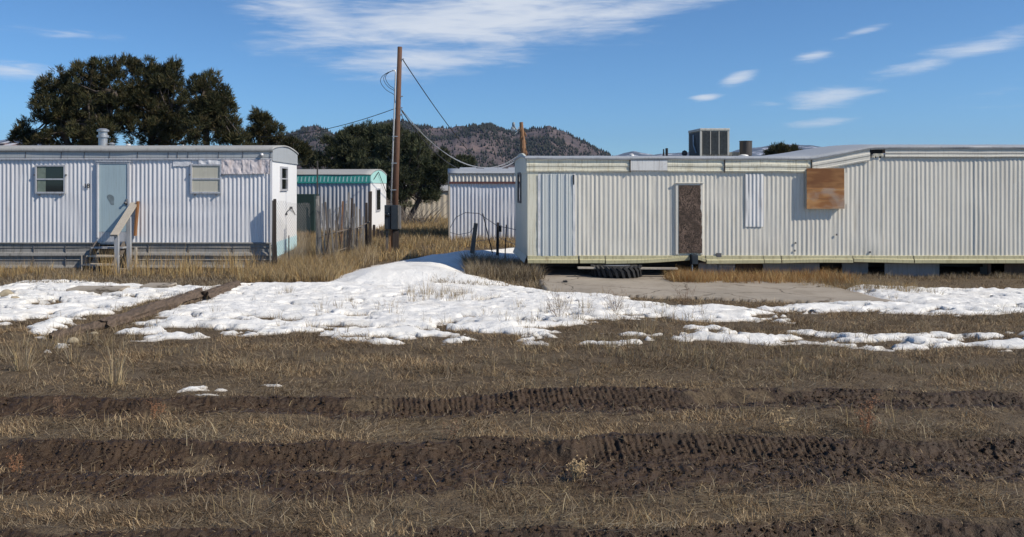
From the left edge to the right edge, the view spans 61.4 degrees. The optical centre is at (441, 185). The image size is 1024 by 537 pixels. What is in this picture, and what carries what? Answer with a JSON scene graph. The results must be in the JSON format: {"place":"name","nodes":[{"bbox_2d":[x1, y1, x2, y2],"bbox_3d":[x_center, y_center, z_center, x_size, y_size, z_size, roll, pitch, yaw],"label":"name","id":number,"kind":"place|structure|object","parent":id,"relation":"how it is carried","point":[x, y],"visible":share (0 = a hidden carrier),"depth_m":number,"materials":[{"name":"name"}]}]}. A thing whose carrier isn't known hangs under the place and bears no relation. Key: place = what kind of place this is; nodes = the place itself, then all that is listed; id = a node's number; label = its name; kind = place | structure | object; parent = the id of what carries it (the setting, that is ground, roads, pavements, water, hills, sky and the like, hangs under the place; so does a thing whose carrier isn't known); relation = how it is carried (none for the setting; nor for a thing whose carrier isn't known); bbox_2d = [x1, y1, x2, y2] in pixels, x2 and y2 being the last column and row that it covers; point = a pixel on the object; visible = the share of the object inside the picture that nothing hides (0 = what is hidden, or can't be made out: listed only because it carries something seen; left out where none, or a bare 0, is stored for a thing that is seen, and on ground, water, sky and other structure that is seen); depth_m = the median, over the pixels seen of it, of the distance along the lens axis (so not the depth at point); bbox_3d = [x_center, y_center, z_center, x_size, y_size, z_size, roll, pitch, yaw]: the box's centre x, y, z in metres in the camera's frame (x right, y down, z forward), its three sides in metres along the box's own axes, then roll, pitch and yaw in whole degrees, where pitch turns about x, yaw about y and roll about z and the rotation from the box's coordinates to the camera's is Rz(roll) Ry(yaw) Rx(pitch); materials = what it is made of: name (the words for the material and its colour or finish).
{"place":"outdoors","nodes":[
{"label":"outdoors","id":0,"kind":"place"},
{"bbox_2d":[276,122,606,186],"bbox_3d":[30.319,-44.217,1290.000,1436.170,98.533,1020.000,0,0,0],"label":"hills","id":1,"kind":"structure","parent":0,"point":[478,147],"depth_m":1082.62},
{"bbox_2d":[271,118,610,168],"bbox_3d":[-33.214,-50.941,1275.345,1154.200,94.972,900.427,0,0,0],"label":"hillside forest","id":2,"kind":"object","parent":1,"relation":"on","point":[494,129],"visible":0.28,"depth_m":1107.96,"materials":[{"name":"green plant"}]},
{"bbox_2d":[0,139,884,155],"bbox_3d":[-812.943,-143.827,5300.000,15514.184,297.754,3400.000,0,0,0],"label":"mountains","id":3,"kind":"structure","parent":0,"point":[757,151],"depth_m":4920.35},
{"bbox_2d":[0,211,1015,378],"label":"tall dry grass","id":4,"kind":"structure","parent":0,"point":[301,266],"depth_m":18.62,"materials":[{"name":"brown plant"}]},
{"bbox_2d":[0,187,1023,536],"bbox_3d":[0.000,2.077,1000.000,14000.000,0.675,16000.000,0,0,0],"label":"ground","id":5,"kind":"structure","parent":0,"point":[558,451],"depth_m":6.79,"materials":[{"name":"soil"}]},
{"bbox_2d":[0,289,13,296],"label":"rock","id":6,"kind":"object","parent":5,"relation":"on","point":[6,292],"visible":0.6,"depth_m":15.54,"materials":[{"name":"beige stone"}]},
{"bbox_2d":[0,141,16,144],"bbox_3d":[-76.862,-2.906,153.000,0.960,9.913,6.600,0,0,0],"label":"distant house","id":7,"kind":"structure","parent":5,"relation":"on","point":[4,143],"depth_m":151.00,"materials":[{"name":"white"}]},
{"bbox_2d":[6,454,22,472],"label":"dried weed","id":8,"kind":"object","parent":5,"relation":"on","point":[14,466],"visible":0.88,"depth_m":6.13,"materials":[{"name":"brown plant"}]},
{"bbox_2d":[4,333,54,370],"bbox_3d":[-4.635,1.772,9.406,0.592,0.535,0.504,0,0,14],"label":"grass tuft","id":9,"kind":"object","parent":5,"relation":"on","point":[25,363],"visible":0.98,"depth_m":9.39,"materials":[{"name":"beige plant"}]},
{"bbox_2d":[53,395,74,416],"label":"dried weed","id":10,"kind":"object","parent":5,"relation":"on","point":[54,402],"visible":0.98,"depth_m":7.52,"materials":[{"name":"brown plant"}]},
{"bbox_2d":[67,337,78,343],"bbox_3d":[-4.777,2.026,11.117,0.156,0.117,0.147,0,0,0],"label":"rock","id":11,"kind":"object","parent":5,"relation":"on","point":[71,340],"visible":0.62,"depth_m":11.06,"materials":[{"name":"beige stone"}]},
{"bbox_2d":[5,54,146,144],"bbox_3d":[-13.276,-1.324,31.117,4.926,6.981,3.669,0,0,0],"label":"pinyon tree","id":12,"kind":"object","parent":5,"relation":"on","point":[67,117],"visible":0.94,"depth_m":30.65,"materials":[{"name":"green plant"}]},
{"bbox_2d":[58,339,95,363],"bbox_3d":[-4.200,1.852,9.826,0.472,0.398,0.499,0,0,-21],"label":"grass tuft","id":13,"kind":"object","parent":5,"relation":"on","point":[68,357],"visible":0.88,"depth_m":9.78,"materials":[{"name":"beige plant"}]},
{"bbox_2d":[47,321,108,338],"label":"sunken beam","id":14,"kind":"structure","parent":5,"relation":"on","point":[90,326],"depth_m":11.82,"materials":[{"name":"wood"}]},
{"bbox_2d":[66,286,129,293],"bbox_3d":[-6.492,2.001,16.223,1.000,0.140,0.570,0,0,0],"label":"paver","id":15,"kind":"object","parent":5,"relation":"on","point":[101,289],"visible":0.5,"depth_m":16.04,"materials":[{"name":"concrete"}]},
{"bbox_2d":[85,332,132,386],"bbox_3d":[-3.313,1.718,8.771,0.577,0.682,0.610,0,0,24],"label":"grass tuft","id":16,"kind":"object","parent":5,"relation":"on","point":[113,366],"visible":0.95,"depth_m":8.73,"materials":[{"name":"beige plant"}]},
{"bbox_2d":[81,201,139,272],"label":"wooden steps","id":17,"kind":"structure","parent":5,"relation":"on","point":[125,218],"depth_m":20.37,"materials":[{"name":"grey wood"}]},
{"bbox_2d":[0,128,298,268],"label":"mobile home","id":18,"kind":"object","parent":5,"relation":"on","point":[63,205],"visible":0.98,"depth_m":20.99,"materials":[{"name":"grey metal"}]},
{"bbox_2d":[34,165,66,195],"bbox_3d":[-9.562,-0.124,20.955,0.800,0.757,0.050,0,0,0],"label":"window","id":19,"kind":"structure","parent":18,"relation":"in","point":[49,179],"depth_m":20.97,"materials":[{"name":"metal"}]},
{"bbox_2d":[99,164,127,231],"bbox_3d":[-8.022,0.305,20.934,0.703,1.662,0.083,0,0,0],"label":"door","id":20,"kind":"structure","parent":18,"relation":"in","point":[113,202],"depth_m":20.96,"materials":[{"name":"metal"}]},
{"bbox_2d":[189,164,222,195],"bbox_3d":[-5.754,-0.133,20.955,0.818,0.776,0.050,0,0,0],"label":"window","id":21,"kind":"structure","parent":18,"relation":"in","point":[204,178],"depth_m":20.97,"materials":[{"name":"metal"}]},
{"bbox_2d":[280,166,287,190],"bbox_3d":[-4.139,-0.170,22.520,0.037,0.640,1.000,0,0,0],"label":"end window","id":22,"kind":"structure","parent":18,"relation":"in","point":[283,170],"depth_m":22.49,"materials":[{"name":"metal"}]},
{"bbox_2d":[112,51,199,144],"bbox_3d":[-10.567,-1.460,32.128,3.430,7.242,3.234,0,0,0],"label":"pinyon tree","id":23,"kind":"object","parent":5,"relation":"on","point":[164,83],"visible":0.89,"depth_m":31.67,"materials":[{"name":"green plant"}]},
{"bbox_2d":[148,397,166,415],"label":"dried weed","id":24,"kind":"object","parent":5,"relation":"on","point":[153,408],"visible":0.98,"depth_m":7.52,"materials":[{"name":"brown plant"}]},
{"bbox_2d":[140,283,176,287],"bbox_3d":[-5.506,1.995,16.682,0.550,0.140,0.570,0,0,0],"label":"paver","id":25,"kind":"object","parent":5,"relation":"on","point":[159,285],"visible":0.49,"depth_m":16.47,"materials":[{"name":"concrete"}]},
{"bbox_2d":[178,68,253,144],"bbox_3d":[-7.903,-1.037,30.128,2.638,6.375,2.488,0,0,0],"label":"pinyon tree","id":26,"kind":"object","parent":5,"relation":"on","point":[210,108],"visible":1,"depth_m":29.80,"materials":[{"name":"green plant"}]},
{"bbox_2d":[200,280,240,299],"bbox_3d":[-4.104,1.969,16.032,0.295,0.219,1.784,0,0,8],"label":"rotten log","id":27,"kind":"object","parent":5,"relation":"on","point":[212,292],"visible":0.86,"depth_m":15.75,"materials":[{"name":"brown wood"}]},
{"bbox_2d":[243,105,314,165],"bbox_3d":[-6.367,-0.462,32.976,3.045,5.278,1.835,0,0,0],"label":"pinyon tree","id":28,"kind":"object","parent":5,"relation":"on","point":[259,118],"visible":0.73,"depth_m":32.78,"materials":[{"name":"green plant"}]},
{"bbox_2d":[272,161,319,264],"bbox_3d":[-3.710,0.813,21.607,0.310,2.903,2.122,0,0,21],"label":"chain link fence","id":29,"kind":"object","parent":5,"relation":"on","point":[274,244],"visible":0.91,"depth_m":21.43,"materials":[{"name":"metal"}]},
{"bbox_2d":[297,194,318,234],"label":"shed","id":30,"kind":"structure","parent":5,"relation":"on","point":[304,199],"depth_m":31.50,"materials":[{"name":"green metal"}]},
{"bbox_2d":[297,169,386,230],"bbox_3d":[-6.992,0.797,35.194,9.104,2.905,3.635,0,0,6],"label":"mobile home","id":31,"kind":"object","parent":5,"relation":"on","point":[335,186],"visible":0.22,"depth_m":33.16,"materials":[{"name":"grey metal"}]},
{"bbox_2d":[375,188,380,211],"bbox_3d":[-2.552,0.590,34.462,0.046,0.920,0.950,0,0,6],"label":"end window","id":32,"kind":"structure","parent":31,"relation":"in","point":[377,191],"depth_m":34.38,"materials":[{"name":"metal"}]},
{"bbox_2d":[299,119,389,168],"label":"juniper tree","id":33,"kind":"object","parent":5,"relation":"on","point":[352,146],"visible":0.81,"depth_m":41.54,"materials":[{"name":"green plant"}]},
{"bbox_2d":[315,191,382,256],"bbox_3d":[-2.302,1.232,25.002,0.733,2.112,6.154,0,0,13],"label":"picket fence","id":34,"kind":"object","parent":5,"relation":"on","point":[347,233],"visible":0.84,"depth_m":23.17,"materials":[{"name":"wood"}]},
{"bbox_2d":[384,205,400,253],"bbox_3d":[-1.378,1.354,24.165,0.461,1.593,0.270,0,0,0],"label":"electric meter stand","id":35,"kind":"object","parent":5,"relation":"on","point":[392,217],"visible":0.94,"depth_m":24.11,"materials":[{"name":"grey metal"}]},
{"bbox_2d":[380,47,411,248],"bbox_3d":[-1.223,-0.958,25.257,1.093,6.220,0.455,0,0,-33],"label":"utility pole","id":36,"kind":"object","parent":5,"relation":"on","point":[397,114],"visible":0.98,"depth_m":25.14,"materials":[{"name":"brown wood"}]},
{"bbox_2d":[247,108,395,136],"bbox_3d":[-4.914,-2.009,29.585,0.020,0.516,11.339,0,0,-39],"label":"overhead wire","id":37,"kind":"object","parent":36,"relation":"attached to","point":[328,128],"visible":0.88,"depth_m":28.09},
{"bbox_2d":[401,110,458,168],"bbox_3d":[-0.311,-1.383,26.882,0.029,1.682,3.859,0,0,27],"label":"overhead wire","id":38,"kind":"object","parent":36,"relation":"attached to","point":[426,143],"visible":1,"depth_m":26.44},
{"bbox_2d":[403,60,482,166],"bbox_3d":[1.137,-2.027,38.584,0.029,3.348,27.217,0,0,10],"label":"overhead wire","id":39,"kind":"object","parent":36,"relation":"attached to","point":[436,109],"visible":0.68,"depth_m":30.34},
{"bbox_2d":[401,111,513,167],"bbox_3d":[0.962,-1.399,29.584,0.014,1.540,9.821,0,0,26],"label":"overhead wire","id":40,"kind":"object","parent":36,"relation":"attached to","point":[446,153],"visible":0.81,"depth_m":28.01,"materials":[{"name":"grey metal"}]},
{"bbox_2d":[401,109,516,167],"bbox_3d":[0.962,-1.428,29.584,0.018,1.625,9.823,0,0,26],"label":"overhead wire","id":41,"kind":"object","parent":36,"relation":"attached to","point":[444,152],"visible":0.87,"depth_m":27.82,"materials":[{"name":"grey metal"}]},
{"bbox_2d":[364,121,450,221],"bbox_3d":[-1.636,-0.380,39.308,4.338,5.158,3.097,0,0,-19],"label":"juniper tree","id":42,"kind":"object","parent":5,"relation":"on","point":[421,172],"visible":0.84,"depth_m":38.66,"materials":[{"name":"green plant"}]},
{"bbox_2d":[398,185,447,217],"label":"mobile home","id":43,"kind":"object","parent":5,"relation":"on","point":[442,202],"visible":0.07,"depth_m":45.99,"materials":[{"name":"beige metal"}]},
{"bbox_2d":[398,201,447,224],"bbox_3d":[-1.008,1.307,37.065,2.901,1.312,1.751,0,0,0],"label":"bare shrub","id":44,"kind":"object","parent":5,"relation":"on","point":[421,220],"visible":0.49,"depth_m":36.84,"materials":[{"name":"beige plant"}]},
{"bbox_2d":[440,419,461,439],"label":"dried weed","id":45,"kind":"object","parent":5,"relation":"on","point":[451,433],"visible":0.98,"depth_m":6.98,"materials":[{"name":"brown plant"}]},
{"bbox_2d":[443,152,477,182],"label":"juniper tree","id":46,"kind":"object","parent":5,"relation":"on","point":[466,159],"visible":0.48,"depth_m":61.59,"materials":[{"name":"green plant"}]},
{"bbox_2d":[470,223,477,253],"bbox_3d":[0.828,1.548,22.600,0.249,1.104,0.150,0,0,0],"label":"fence post","id":47,"kind":"object","parent":5,"relation":"on","point":[473,240],"visible":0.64,"depth_m":22.53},
{"bbox_2d":[450,212,515,244],"bbox_3d":[1.165,1.131,22.905,2.231,0.794,0.875,0,0,29],"label":"slack wire","id":48,"kind":"object","parent":47,"relation":"attached to","point":[487,219],"visible":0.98,"depth_m":22.93,"materials":[{"name":"black metal"}]},
{"bbox_2d":[447,167,514,241],"bbox_3d":[4.236,0.766,29.581,8.050,2.767,3.351,0,0,0],"label":"mobile home","id":49,"kind":"object","parent":5,"relation":"on","point":[488,193],"visible":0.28,"depth_m":27.99,"materials":[{"name":"silver metal"}]},
{"bbox_2d":[482,213,492,252],"bbox_3d":[1.221,1.276,22.800,0.283,1.062,0.035,0,0,0],"label":"metal rod","id":50,"kind":"object","parent":5,"relation":"on","point":[487,233],"visible":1,"depth_m":22.78,"materials":[{"name":"black metal"}]},
{"bbox_2d":[504,225,506,259],"bbox_3d":[1.634,1.567,22.000,0.071,1.107,0.035,0,0,0],"label":"metal rod","id":51,"kind":"object","parent":5,"relation":"on","point":[505,241],"visible":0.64,"depth_m":21.98,"materials":[{"name":"black metal"}]},
{"bbox_2d":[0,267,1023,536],"bbox_3d":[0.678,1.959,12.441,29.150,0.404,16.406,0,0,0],"label":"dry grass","id":52,"kind":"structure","parent":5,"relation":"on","point":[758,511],"depth_m":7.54,"materials":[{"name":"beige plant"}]},
{"bbox_2d":[0,248,1023,395],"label":"snow","id":53,"kind":"structure","parent":5,"relation":"on","point":[366,288],"depth_m":13.79,"materials":[{"name":"white snow"}]},
{"bbox_2d":[98,287,203,328],"bbox_3d":[-4.583,1.967,13.795,0.303,0.259,3.378,0,0,8],"label":"rotten log","id":54,"kind":"object","parent":53,"relation":"on","point":[151,308],"visible":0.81,"depth_m":13.49,"materials":[{"name":"brown wood"}]},
{"bbox_2d":[418,273,434,292],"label":"grass tuft","id":55,"kind":"object","parent":53,"relation":"on","point":[427,286],"visible":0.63,"depth_m":15.67,"materials":[{"name":"beige plant"}]},
{"bbox_2d":[496,222,498,255],"bbox_3d":[1.513,1.453,23.200,0.079,0.891,0.090,0,0,0],"label":"fence post","id":56,"kind":"object","parent":53,"relation":"on","point":[497,242],"visible":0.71,"depth_m":23.16,"materials":[{"name":"black metal"}]},
{"bbox_2d":[597,286,626,310],"bbox_3d":[2.721,1.810,13.582,0.506,0.450,0.305,0,0,-35],"label":"dried weed","id":57,"kind":"object","parent":53,"relation":"on","point":[614,299],"visible":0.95,"depth_m":13.52,"materials":[{"name":"beige plant"}]},
{"bbox_2d":[0,371,1023,536],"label":"mud clods","id":58,"kind":"object","parent":5,"relation":"on","point":[884,467],"visible":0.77,"depth_m":6.43,"materials":[{"name":"brown soil"}]},
{"bbox_2d":[511,122,527,155],"bbox_3d":[3.087,-0.178,33.999,0.717,4.660,0.329,0,0,0],"label":"utility pole","id":59,"kind":"object","parent":5,"relation":"on","point":[522,140],"visible":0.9,"depth_m":33.92,"materials":[{"name":"wood"}]},
{"bbox_2d":[547,292,573,316],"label":"dried weed","id":60,"kind":"object","parent":5,"relation":"on","point":[556,304],"visible":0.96,"depth_m":12.78,"materials":[{"name":"beige plant"}]},
{"bbox_2d":[566,455,588,481],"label":"dried weed","id":61,"kind":"object","parent":5,"relation":"on","point":[578,468],"visible":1,"depth_m":5.95,"materials":[{"name":"plant"}]},
{"bbox_2d":[629,309,663,332],"bbox_3d":[2.864,1.836,11.823,0.431,0.447,0.547,0,0,-36],"label":"grass tuft","id":62,"kind":"object","parent":5,"relation":"on","point":[645,326],"visible":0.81,"depth_m":11.78,"materials":[{"name":"brown plant"}]},
{"bbox_2d":[670,282,695,305],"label":"dried weed","id":63,"kind":"object","parent":5,"relation":"on","point":[683,295],"visible":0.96,"depth_m":14.13,"materials":[{"name":"brown plant"}]},
{"bbox_2d":[673,341,700,357],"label":"grass tuft","id":64,"kind":"object","parent":5,"relation":"on","point":[694,353],"visible":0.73,"depth_m":10.22,"materials":[{"name":"brown plant"}]},
{"bbox_2d":[530,264,894,302],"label":"concrete slab","id":65,"kind":"structure","parent":5,"relation":"on","point":[648,283],"depth_m":16.82,"materials":[{"name":"grey concrete"}]},
{"bbox_2d":[590,263,641,277],"bbox_3d":[3.891,1.893,19.150,1.144,0.255,1.143,0,0,0],"label":"tractor tyre","id":66,"kind":"object","parent":65,"relation":"on","point":[604,270],"visible":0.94,"depth_m":18.71,"materials":[{"name":"rubber"}]},
{"bbox_2d":[607,264,628,265],"bbox_3d":[3.830,1.801,19.200,0.988,0.047,0.160,0,0,0],"label":"plank","id":67,"kind":"object","parent":66,"relation":"on","point":[617,264],"visible":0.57,"depth_m":19.18,"materials":[{"name":"grey wood"}]},
{"bbox_2d":[577,267,677,269],"bbox_3d":[4.107,1.831,18.950,2.201,0.052,0.140,0,0,0],"label":"plank","id":68,"kind":"object","parent":66,"relation":"on","point":[669,268],"visible":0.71,"depth_m":18.88,"materials":[{"name":"grey wood"}]},
{"bbox_2d":[513,141,1023,275],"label":"mobile home","id":69,"kind":"object","parent":5,"relation":"on","point":[914,209],"visible":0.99,"depth_m":19.20,"materials":[{"name":"grey metal"}]},
{"bbox_2d":[517,172,520,202],"bbox_3d":[1.889,0.060,20.850,0.037,0.740,0.700,0,0,0],"label":"end window","id":70,"kind":"structure","parent":69,"relation":"in","point":[518,174],"depth_m":20.83,"materials":[{"name":"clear glass"}]},
{"bbox_2d":[688,128,729,155],"bbox_3d":[6.450,-1.010,20.775,0.743,0.680,0.970,0,0,0],"label":"evaporative cooler","id":71,"kind":"object","parent":69,"relation":"on","point":[707,141],"visible":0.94,"depth_m":20.31,"materials":[{"name":"metal"}]},
{"bbox_2d":[761,140,801,155],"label":"juniper tree","id":72,"kind":"object","parent":5,"relation":"on","point":[779,148],"visible":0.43,"depth_m":59.72,"materials":[{"name":"green plant"}]},
{"bbox_2d":[771,405,794,434],"bbox_3d":[2.799,1.934,7.029,0.166,0.240,0.185,0,0,0],"label":"dried weed","id":73,"kind":"object","parent":5,"relation":"on","point":[782,423],"visible":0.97,"depth_m":7.06,"materials":[{"name":"plant"}]},
{"bbox_2d":[662,263,1023,284],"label":"rust coloured grass","id":74,"kind":"structure","parent":5,"relation":"on","point":[680,275],"depth_m":18.25,"materials":[{"name":"brown plant"}]},
{"bbox_2d":[854,396,882,435],"bbox_3d":[3.511,1.892,6.988,0.216,0.341,0.314,0,0,44],"label":"dried weed","id":75,"kind":"object","parent":5,"relation":"on","point":[868,419],"visible":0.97,"depth_m":6.99,"materials":[{"name":"brown plant"}]},
{"bbox_2d":[0,0,1023,155],"label":"sky","id":76,"kind":"structure","parent":0,"point":[619,76],"materials":[{"name":"blue"}]}
]}

